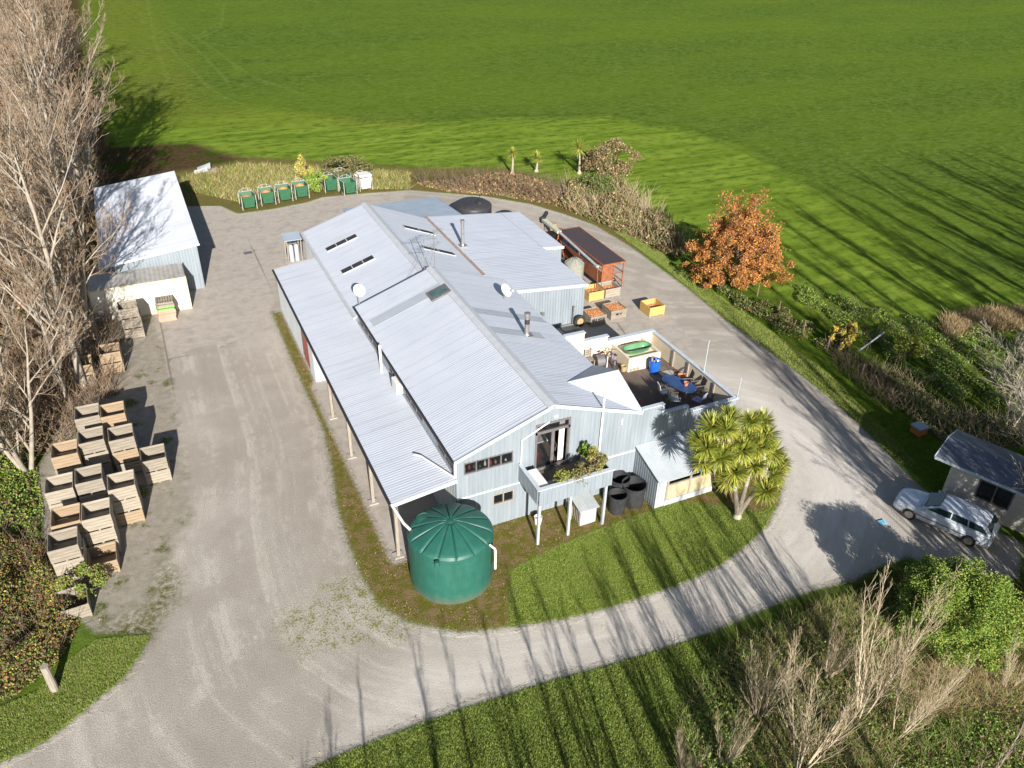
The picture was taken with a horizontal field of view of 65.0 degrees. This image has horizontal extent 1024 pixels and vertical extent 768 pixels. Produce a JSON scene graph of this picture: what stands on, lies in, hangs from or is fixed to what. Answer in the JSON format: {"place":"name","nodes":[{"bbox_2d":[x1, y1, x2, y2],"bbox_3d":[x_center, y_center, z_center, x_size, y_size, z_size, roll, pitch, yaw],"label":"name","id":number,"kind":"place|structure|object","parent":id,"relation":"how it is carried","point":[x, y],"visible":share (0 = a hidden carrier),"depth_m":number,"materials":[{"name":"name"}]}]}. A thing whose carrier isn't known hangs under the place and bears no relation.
{"place":"outdoors","nodes":[
{"label":"outdoors","id":0,"kind":"place"},
{"bbox_2d":[178,160,418,201],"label":"rough grass","id":1,"kind":"structure","parent":0,"point":[233,174],"depth_m":78.57,"materials":[{"name":"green plant"}]},
{"bbox_2d":[37,192,697,628],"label":"concrete yard","id":2,"kind":"structure","parent":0,"point":[237,296],"depth_m":50.68,"materials":[{"name":"grey concrete"}]},
{"bbox_2d":[0,106,92,391],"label":"bare tree","id":3,"kind":"object","parent":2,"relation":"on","point":[75,358],"visible":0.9,"depth_m":42.40,"materials":[{"name":"brown plant"}]},
{"bbox_2d":[8,238,89,409],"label":"bare tree","id":4,"kind":"object","parent":2,"relation":"on","point":[58,371],"visible":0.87,"depth_m":42.57,"materials":[{"name":"brown plant"}]},
{"bbox_2d":[57,566,89,585],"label":"fruit bin","id":5,"kind":"object","parent":2,"relation":"on","point":[84,580],"visible":0.19,"depth_m":34.09,"materials":[{"name":"beige wood"}]},
{"bbox_2d":[53,538,86,576],"bbox_3d":[-18.736,7.358,34.094,1.150,0.724,1.250,-13,35,-21],"label":"fruit bin","id":6,"kind":"object","parent":5,"relation":"on","point":[70,564],"visible":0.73,"depth_m":33.61,"materials":[{"name":"beige wood"}]},
{"bbox_2d":[47,526,81,564],"bbox_3d":[-18.748,6.754,33.682,1.150,0.724,1.250,-13,35,-22],"label":"fruit bin","id":7,"kind":"object","parent":6,"relation":"on","point":[59,551],"visible":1,"depth_m":33.83,"materials":[{"name":"beige wood"}]},
{"bbox_2d":[55,583,92,621],"bbox_3d":[-17.927,9.011,32.889,1.150,0.724,1.250,-15,36,-24],"label":"fruit bin","id":8,"kind":"object","parent":2,"relation":"on","point":[83,611],"visible":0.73,"depth_m":32.63,"materials":[{"name":"beige wood"}]},
{"bbox_2d":[51,562,111,601],"bbox_3d":[-17.862,8.189,33.413,2.066,1.592,1.480,-26,41,-36],"label":"bramble bush","id":9,"kind":"object","parent":2,"relation":"on","point":[97,573],"visible":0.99,"depth_m":33.37,"materials":[{"name":"green plant"}]},
{"bbox_2d":[90,451,113,477],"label":"fruit bin","id":10,"kind":"object","parent":2,"relation":"on","point":[108,467],"visible":0.37,"depth_m":40.28,"materials":[{"name":"beige wood"}]},
{"bbox_2d":[82,437,110,465],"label":"fruit bin","id":11,"kind":"object","parent":10,"relation":"on","point":[103,456],"visible":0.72,"depth_m":39.74,"materials":[{"name":"beige wood"}]},
{"bbox_2d":[77,425,106,455],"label":"fruit bin","id":12,"kind":"object","parent":11,"relation":"on","point":[96,443],"visible":1,"depth_m":39.79,"materials":[{"name":"beige wood"}]},
{"bbox_2d":[87,541,120,577],"bbox_3d":[-17.780,7.666,35.008,1.150,0.724,1.250,-13,35,-21],"label":"fruit bin","id":13,"kind":"object","parent":2,"relation":"on","point":[110,563],"visible":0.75,"depth_m":35.31,"materials":[{"name":"brown wood"}]},
{"bbox_2d":[89,523,120,558],"bbox_3d":[-18.238,7.015,36.013,1.150,0.724,1.250,-13,35,-22],"label":"fruit bin","id":14,"kind":"object","parent":2,"relation":"on","point":[118,541],"visible":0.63,"depth_m":35.92,"materials":[{"name":"beige wood"}]},
{"bbox_2d":[85,512,116,545],"bbox_3d":[-18.228,6.379,35.652,1.150,0.724,1.250,-13,35,-21],"label":"fruit bin","id":15,"kind":"object","parent":14,"relation":"on","point":[103,535],"visible":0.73,"depth_m":35.19,"materials":[{"name":"beige wood"}]},
{"bbox_2d":[81,497,113,532],"bbox_3d":[-18.189,5.755,35.275,1.150,0.724,1.250,-13,35,-21],"label":"fruit bin","id":16,"kind":"object","parent":15,"relation":"on","point":[99,520],"visible":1,"depth_m":35.40,"materials":[{"name":"beige wood"}]},
{"bbox_2d":[116,446,142,471],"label":"fruit bin","id":17,"kind":"object","parent":2,"relation":"on","point":[135,465],"visible":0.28,"depth_m":40.31,"materials":[{"name":"beige wood"}]},
{"bbox_2d":[112,435,139,464],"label":"fruit bin","id":18,"kind":"object","parent":17,"relation":"on","point":[126,455],"visible":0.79,"depth_m":39.97,"materials":[{"name":"beige wood"}]},
{"bbox_2d":[107,423,136,452],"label":"fruit bin","id":19,"kind":"object","parent":18,"relation":"on","point":[122,441],"visible":1,"depth_m":40.05,"materials":[{"name":"beige wood"}]},
{"bbox_2d":[115,493,144,526],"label":"fruit bin","id":20,"kind":"object","parent":2,"relation":"on","point":[131,516],"visible":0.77,"depth_m":37.28,"materials":[{"name":"beige wood"}]},
{"bbox_2d":[112,483,141,514],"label":"fruit bin","id":21,"kind":"object","parent":20,"relation":"on","point":[127,504],"visible":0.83,"depth_m":36.91,"materials":[{"name":"beige wood"}]},
{"bbox_2d":[107,469,137,502],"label":"fruit bin","id":22,"kind":"object","parent":21,"relation":"on","point":[126,489],"visible":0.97,"depth_m":37.09,"materials":[{"name":"beige wood"}]},
{"bbox_2d":[145,455,171,484],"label":"fruit bin","id":23,"kind":"object","parent":2,"relation":"on","point":[159,476],"visible":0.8,"depth_m":39.83,"materials":[{"name":"beige wood"}]},
{"bbox_2d":[139,443,168,473],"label":"fruit bin","id":24,"kind":"object","parent":23,"relation":"on","point":[154,462],"visible":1,"depth_m":40.01,"materials":[{"name":"beige wood"}]},
{"bbox_2d":[272,196,738,559],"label":"farm building","id":25,"kind":"structure","parent":2,"relation":"on","point":[467,355],"depth_m":41.89,"materials":[{"name":"white paint"}]},
{"bbox_2d":[534,417,570,469],"bbox_3d":[1.842,2.753,36.879,1.780,2.600,0.150,-13,35,-21],"label":"glazed door","id":26,"kind":"structure","parent":25,"relation":"in","point":[553,429],"depth_m":36.77,"materials":[{"name":"white glass"}]},
{"bbox_2d":[611,337,660,371],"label":"bath surround","id":27,"kind":"object","parent":25,"relation":"on","point":[639,361],"visible":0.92,"depth_m":45.11,"materials":[{"name":"beige paint"}]},
{"bbox_2d":[557,226,625,286],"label":"rusty shed","id":28,"kind":"structure","parent":2,"relation":"on","point":[593,248],"depth_m":60.51,"materials":[{"name":"metal"}]},
{"bbox_2d":[0,0,1023,767],"bbox_3d":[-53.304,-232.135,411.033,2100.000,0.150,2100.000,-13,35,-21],"label":"paddock","id":29,"kind":"structure","parent":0,"point":[874,148],"depth_m":96.19,"materials":[{"name":"green plant"}]},
{"bbox_2d":[0,245,27,387],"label":"bare tree","id":30,"kind":"object","parent":29,"relation":"on","point":[7,329],"visible":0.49,"depth_m":45.37,"materials":[{"name":"brown plant"}]},
{"bbox_2d":[0,375,44,552],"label":"ivy undergrowth","id":31,"kind":"object","parent":29,"relation":"on","point":[7,484],"visible":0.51,"depth_m":38.62,"materials":[{"name":"green plant"}]},
{"bbox_2d":[0,51,78,290],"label":"bare tree","id":32,"kind":"object","parent":29,"relation":"on","point":[40,190],"visible":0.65,"depth_m":52.61,"materials":[{"name":"brown plant"}]},
{"bbox_2d":[0,0,83,207],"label":"bare tree","id":33,"kind":"object","parent":29,"relation":"on","point":[71,177],"visible":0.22,"depth_m":65.59,"materials":[{"name":"brown plant"}]},
{"bbox_2d":[0,277,90,474],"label":"bare tree","id":34,"kind":"object","parent":29,"relation":"on","point":[11,454],"visible":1,"depth_m":38.11,"materials":[{"name":"brown plant"}]},
{"bbox_2d":[0,505,95,700],"bbox_3d":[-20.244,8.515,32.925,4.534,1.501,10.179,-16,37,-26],"label":"bramble","id":35,"kind":"object","parent":29,"relation":"on","point":[42,622],"visible":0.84,"depth_m":32.33,"materials":[{"name":"green plant"}]},
{"bbox_2d":[0,73,98,319],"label":"bare tree","id":36,"kind":"object","parent":29,"relation":"on","point":[12,193],"visible":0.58,"depth_m":46.82,"materials":[{"name":"brown plant"}]},
{"bbox_2d":[0,29,100,268],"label":"bare tree","id":37,"kind":"object","parent":29,"relation":"on","point":[39,96],"visible":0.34,"depth_m":55.85,"materials":[{"name":"brown plant"}]},
{"bbox_2d":[0,95,101,308],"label":"bare tree","id":38,"kind":"object","parent":29,"relation":"on","point":[63,219],"visible":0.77,"depth_m":45.84,"materials":[{"name":"brown plant"}]},
{"bbox_2d":[0,0,104,191],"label":"bare tree","id":39,"kind":"object","parent":29,"relation":"on","point":[77,175],"visible":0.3,"depth_m":67.60,"materials":[{"name":"brown plant"}]},
{"bbox_2d":[0,0,115,242],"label":"bare tree","id":40,"kind":"object","parent":29,"relation":"on","point":[16,37],"visible":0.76,"depth_m":59.23,"materials":[{"name":"brown plant"}]},
{"bbox_2d":[0,96,122,437],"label":"twigs","id":41,"kind":"object","parent":29,"relation":"on","point":[49,300],"visible":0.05,"depth_m":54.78,"materials":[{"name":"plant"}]},
{"bbox_2d":[0,0,123,210],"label":"bare tree","id":42,"kind":"object","parent":29,"relation":"on","point":[90,150],"visible":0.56,"depth_m":63.97,"materials":[{"name":"brown plant"}]},
{"bbox_2d":[0,164,131,353],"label":"bare tree","id":43,"kind":"object","parent":29,"relation":"on","point":[60,275],"visible":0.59,"depth_m":47.06,"materials":[{"name":"brown plant"}]},
{"bbox_2d":[0,287,136,464],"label":"dead twigs","id":44,"kind":"object","parent":29,"relation":"on","point":[74,390],"visible":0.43,"depth_m":46.08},
{"bbox_2d":[27,0,122,187],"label":"bare tree","id":45,"kind":"object","parent":29,"relation":"on","point":[90,56],"visible":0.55,"depth_m":68.71,"materials":[{"name":"brown plant"}]},
{"bbox_2d":[0,634,150,760],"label":"verge grass","id":46,"kind":"structure","parent":29,"relation":"on","point":[78,691],"depth_m":29.72,"materials":[{"name":"green plant"}]},
{"bbox_2d":[319,154,373,184],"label":"hedge bush","id":47,"kind":"object","parent":29,"relation":"on","point":[357,166],"visible":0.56,"depth_m":77.90,"materials":[{"name":"green plant"}]},
{"bbox_2d":[403,161,565,204],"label":"hedge twigs","id":48,"kind":"object","parent":29,"relation":"on","point":[491,185],"visible":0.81,"depth_m":76.68,"materials":[{"name":"plant"}]},
{"bbox_2d":[417,172,561,205],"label":"hedge scrub","id":49,"kind":"object","parent":29,"relation":"on","point":[480,179],"visible":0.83,"depth_m":76.75,"materials":[{"name":"brown plant"}]},
{"bbox_2d":[570,172,617,199],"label":"hedge bush","id":50,"kind":"object","parent":29,"relation":"on","point":[605,179],"visible":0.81,"depth_m":75.03,"materials":[{"name":"green plant"}]},
{"bbox_2d":[579,137,643,178],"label":"hedge bush","id":51,"kind":"object","parent":29,"relation":"on","point":[596,157],"visible":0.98,"depth_m":80.90,"materials":[{"name":"brown plant"}]},
{"bbox_2d":[547,166,694,255],"bbox_3d":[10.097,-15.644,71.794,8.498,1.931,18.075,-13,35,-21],"label":"hedge scrub","id":52,"kind":"object","parent":29,"relation":"on","point":[664,220],"visible":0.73,"depth_m":71.16,"materials":[{"name":"brown plant"}]},
{"bbox_2d":[714,704,760,766],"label":"bare sapling","id":53,"kind":"object","parent":29,"relation":"on","point":[736,752],"visible":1,"depth_m":27.21,"materials":[{"name":"beige plant"}]},
{"bbox_2d":[682,188,795,289],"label":"autumn tree","id":54,"kind":"object","parent":29,"relation":"on","point":[740,230],"visible":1,"depth_m":58.48,"materials":[{"name":"orange plant"}]},
{"bbox_2d":[614,231,920,468],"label":"verge grass","id":55,"kind":"structure","parent":29,"relation":"on","point":[657,258],"depth_m":52.34,"materials":[{"name":"green plant"}]},
{"bbox_2d":[695,263,847,349],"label":"verge scrub","id":56,"kind":"object","parent":29,"relation":"on","point":[786,323],"visible":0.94,"depth_m":56.02,"materials":[{"name":"green plant"}]},
{"bbox_2d":[739,626,811,719],"bbox_3d":[9.178,10.339,27.893,2.403,5.102,1.780,-8,34,-15],"label":"bare sapling","id":57,"kind":"object","parent":29,"relation":"on","point":[757,695],"visible":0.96,"depth_m":28.11,"materials":[{"name":"beige plant"}]},
{"bbox_2d":[725,586,924,767],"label":"straw grass","id":58,"kind":"structure","parent":29,"relation":"on","point":[837,697],"depth_m":30.25,"materials":[{"name":"beige plant"}]},
{"bbox_2d":[777,640,884,767],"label":"bare sapling","id":59,"kind":"object","parent":29,"relation":"on","point":[836,729],"visible":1,"depth_m":25.87,"materials":[{"name":"beige plant"}]},
{"bbox_2d":[819,610,869,679],"bbox_3d":[12.232,9.899,29.817,1.551,3.880,1.594,23,38,30],"label":"bare sapling","id":60,"kind":"object","parent":29,"relation":"on","point":[828,670],"visible":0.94,"depth_m":30.01,"materials":[{"name":"beige plant"}]},
{"bbox_2d":[678,596,1023,767],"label":"bank weeds","id":61,"kind":"object","parent":29,"relation":"on","point":[860,731],"visible":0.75,"depth_m":29.45,"materials":[{"name":"green plant"}]},
{"bbox_2d":[825,335,911,408],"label":"verge stalks","id":62,"kind":"object","parent":29,"relation":"on","point":[859,366],"visible":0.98,"depth_m":49.61,"materials":[{"name":"plant"}]},
{"bbox_2d":[790,275,1023,412],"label":"verge stalks","id":63,"kind":"object","parent":29,"relation":"on","point":[924,342],"visible":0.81,"depth_m":53.27,"materials":[{"name":"brown plant"}]},
{"bbox_2d":[891,331,922,358],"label":"hedge bush","id":64,"kind":"object","parent":29,"relation":"on","point":[910,341],"visible":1,"depth_m":51.33,"materials":[{"name":"green plant"}]},
{"bbox_2d":[852,560,962,720],"bbox_3d":[13.164,8.971,28.059,3.054,7.437,2.972,-4,33,-8],"label":"bare sapling","id":65,"kind":"object","parent":29,"relation":"on","point":[896,670],"visible":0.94,"depth_m":28.17,"materials":[{"name":"beige plant"}]},
{"bbox_2d":[797,284,1023,409],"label":"undergrowth","id":66,"kind":"object","parent":29,"relation":"on","point":[955,365],"visible":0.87,"depth_m":52.70,"materials":[{"name":"green plant"}]},
{"bbox_2d":[892,637,979,739],"bbox_3d":[14.304,10.632,27.638,1.780,5.102,2.403,0,32,-2],"label":"bare sapling","id":67,"kind":"object","parent":29,"relation":"on","point":[921,717],"visible":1,"depth_m":27.59,"materials":[{"name":"beige plant"}]},
{"bbox_2d":[858,346,1023,447],"bbox_3d":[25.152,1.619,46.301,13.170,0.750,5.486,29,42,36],"label":"undergrowth","id":68,"kind":"object","parent":29,"relation":"on","point":[922,392],"visible":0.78,"depth_m":46.03,"materials":[{"name":"green plant"}]},
{"bbox_2d":[879,653,1023,730],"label":"dry tussocks","id":69,"kind":"object","parent":29,"relation":"on","point":[984,680],"visible":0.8,"depth_m":30.40,"materials":[{"name":"beige plant"}]},
{"bbox_2d":[894,554,1023,675],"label":"round bush","id":70,"kind":"object","parent":29,"relation":"on","point":[997,614],"visible":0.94,"depth_m":30.65,"materials":[{"name":"green plant"}]},
{"bbox_2d":[934,429,1023,533],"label":"cottage","id":71,"kind":"structure","parent":29,"relation":"on","point":[984,474],"depth_m":38.77,"materials":[{"name":"paint"}]},
{"bbox_2d":[974,479,1015,510],"bbox_3d":[23.080,5.287,38.437,1.551,1.100,0.090,28,41,35],"label":"window","id":72,"kind":"structure","parent":71,"relation":"in","point":[1000,497],"depth_m":38.44,"materials":[{"name":"black glass"}]},
{"bbox_2d":[936,298,1023,340],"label":"dry grass","id":73,"kind":"structure","parent":29,"relation":"on","point":[996,317],"depth_m":55.83,"materials":[{"name":"beige plant"}]},
{"bbox_2d":[972,317,1023,428],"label":"bare tree","id":74,"kind":"object","parent":29,"relation":"on","point":[995,379],"visible":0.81,"depth_m":44.65,"materials":[{"name":"brown plant"}]},
{"bbox_2d":[979,342,1023,447],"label":"bare tree","id":75,"kind":"object","parent":29,"relation":"on","point":[1021,393],"visible":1,"depth_m":42.08,"materials":[{"name":"brown plant"}]},
{"bbox_2d":[0,190,1023,767],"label":"gravel drive","id":76,"kind":"structure","parent":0,"point":[278,642],"depth_m":34.73,"materials":[{"name":"grey gravel"}]},
{"bbox_2d":[86,262,191,323],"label":"shed","id":77,"kind":"object","parent":76,"relation":"on","point":[144,287],"visible":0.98,"depth_m":54.12,"materials":[{"name":"paint"}]},
{"bbox_2d":[93,171,204,289],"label":"equipment shed","id":78,"kind":"structure","parent":76,"relation":"on","point":[160,231],"depth_m":59.74,"materials":[{"name":"white metal"}]},
{"bbox_2d":[453,194,491,214],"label":"water tank","id":79,"kind":"object","parent":76,"relation":"on","point":[471,205],"visible":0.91,"depth_m":69.77,"materials":[{"name":"black plastic"}]},
{"bbox_2d":[893,488,1000,547],"bbox_3d":[20.714,6.119,38.349,4.455,1.389,2.041,26,40,33],"label":"parked car","id":80,"kind":"object","parent":76,"relation":"on","point":[969,524],"visible":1,"depth_m":37.67,"materials":[{"name":"paint"}]},
{"bbox_2d":[315,634,711,767],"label":"verge grass","id":81,"kind":"structure","parent":0,"point":[556,732],"depth_m":28.96,"materials":[{"name":"green plant"}]},
{"bbox_2d":[274,312,785,635],"bbox_3d":[-4.631,3.614,42.572,20.121,0.022,35.211,-45,54,-49],"label":"garden strip","id":82,"kind":"object","parent":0,"point":[512,552],"visible":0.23,"depth_m":36.96,"materials":[{"name":"brown soil"}]},
{"bbox_2d":[407,503,496,604],"bbox_3d":[-2.619,7.012,34.462,3.643,3.060,3.643,-13,35,-21],"label":"water tank","id":83,"kind":"object","parent":82,"relation":"on","point":[451,547],"visible":1,"depth_m":33.37,"materials":[{"name":"green plastic"}]},
{"bbox_2d":[276,316,782,631],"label":"weed tufts","id":84,"kind":"object","parent":82,"relation":"on","point":[495,528],"visible":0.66,"depth_m":37.50,"materials":[{"name":"green plant"}]},
{"bbox_2d":[565,491,599,525],"bbox_3d":[3.311,5.755,38.332,1.050,1.280,1.564,-13,35,-21],"label":"storage box","id":85,"kind":"object","parent":82,"relation":"on","point":[586,504],"visible":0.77,"depth_m":37.91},
{"bbox_2d":[622,476,646,508],"bbox_3d":[5.930,5.311,39.254,1.230,1.150,1.230,-13,35,-21],"label":"open tank","id":86,"kind":"object","parent":82,"relation":"on","point":[636,490],"visible":0.87,"depth_m":39.06,"materials":[{"name":"black plastic"}]},
{"bbox_2d":[633,429,716,508],"bbox_3d":[8.134,4.237,39.790,3.600,2.479,2.320,-13,35,-21],"label":"lean to shed","id":87,"kind":"object","parent":82,"relation":"on","point":[660,464],"visible":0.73,"depth_m":39.24,"materials":[{"name":"white metal"}]},
{"bbox_2d":[506,501,772,624],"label":"lawn","id":88,"kind":"structure","parent":0,"point":[544,595],"depth_m":36.15,"materials":[{"name":"green plant"}]},
{"bbox_2d":[684,402,794,519],"bbox_3d":[10.571,3.731,36.836,6.415,6.808,3.044,-13,35,-21],"label":"cabbage tree","id":89,"kind":"object","parent":88,"relation":"on","point":[718,439],"visible":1,"depth_m":35.82,"materials":[{"name":"green plant"}]},
{"bbox_2d":[665,583,1023,767],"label":"bank grass","id":90,"kind":"structure","parent":0,"point":[926,741],"depth_m":29.46,"materials":[{"name":"green plant"}]},
{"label":"fruit bin","id":91,"kind":"object","parent":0,"visible":0},
{"bbox_2d":[104,414,129,438],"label":"fruit bin","id":92,"kind":"object","parent":91,"relation":"on","point":[106,432],"visible":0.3,"depth_m":41.93,"materials":[{"name":"wood"}]},
{"bbox_2d":[99,401,127,428],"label":"fruit bin","id":93,"kind":"object","parent":92,"relation":"on","point":[112,418],"visible":0.97,"depth_m":41.60,"materials":[{"name":"brown wood"}]},
{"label":"fruit bin","id":94,"kind":"object","parent":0,"visible":0},
{"bbox_2d":[79,477,108,502],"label":"fruit bin","id":95,"kind":"object","parent":94,"relation":"on","point":[97,495],"visible":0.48,"depth_m":37.15,"materials":[{"name":"beige wood"}]},
{"bbox_2d":[74,463,105,496],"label":"fruit bin","id":96,"kind":"object","parent":95,"relation":"on","point":[95,482],"visible":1,"depth_m":37.37,"materials":[{"name":"beige wood"}]},
{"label":"fruit bin","id":97,"kind":"object","parent":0,"visible":0},
{"bbox_2d":[61,531,88,544],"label":"fruit bin","id":98,"kind":"object","parent":97,"relation":"on","point":[83,536],"visible":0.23,"depth_m":34.96,"materials":[{"name":"brown wood"}]},
{"bbox_2d":[50,502,83,532],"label":"fruit bin","id":99,"kind":"object","parent":98,"relation":"on","point":[59,515],"visible":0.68,"depth_m":35.21,"materials":[{"name":"beige wood"}]},
{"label":"fruit bin","id":100,"kind":"object","parent":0,"visible":0},
{"bbox_2d":[49,493,79,511],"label":"fruit bin","id":101,"kind":"object","parent":100,"relation":"on","point":[61,504],"visible":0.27,"depth_m":36.55,"materials":[{"name":"beige wood"}]},
{"bbox_2d":[44,471,76,505],"bbox_3d":[-20.607,4.782,36.706,1.150,0.724,1.250,-13,35,-21],"label":"fruit bin","id":102,"kind":"object","parent":101,"relation":"on","point":[63,493],"visible":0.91,"depth_m":36.74,"materials":[{"name":"beige wood"}]},
{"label":"fruit bin","id":103,"kind":"object","parent":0,"visible":0},
{"bbox_2d":[74,402,101,429],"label":"fruit bin","id":104,"kind":"object","parent":103,"relation":"on","point":[91,414],"visible":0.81,"depth_m":41.31,"materials":[{"name":"beige wood"}]},
{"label":"fruit bin","id":105,"kind":"object","parent":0,"visible":0},
{"bbox_2d":[55,455,84,476],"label":"fruit bin","id":106,"kind":"object","parent":105,"relation":"on","point":[65,470],"visible":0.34,"depth_m":38.69,"materials":[{"name":"beige wood"}]},
{"bbox_2d":[51,438,80,469],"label":"fruit bin","id":107,"kind":"object","parent":106,"relation":"on","point":[65,459],"visible":0.87,"depth_m":38.79,"materials":[{"name":"beige wood"}]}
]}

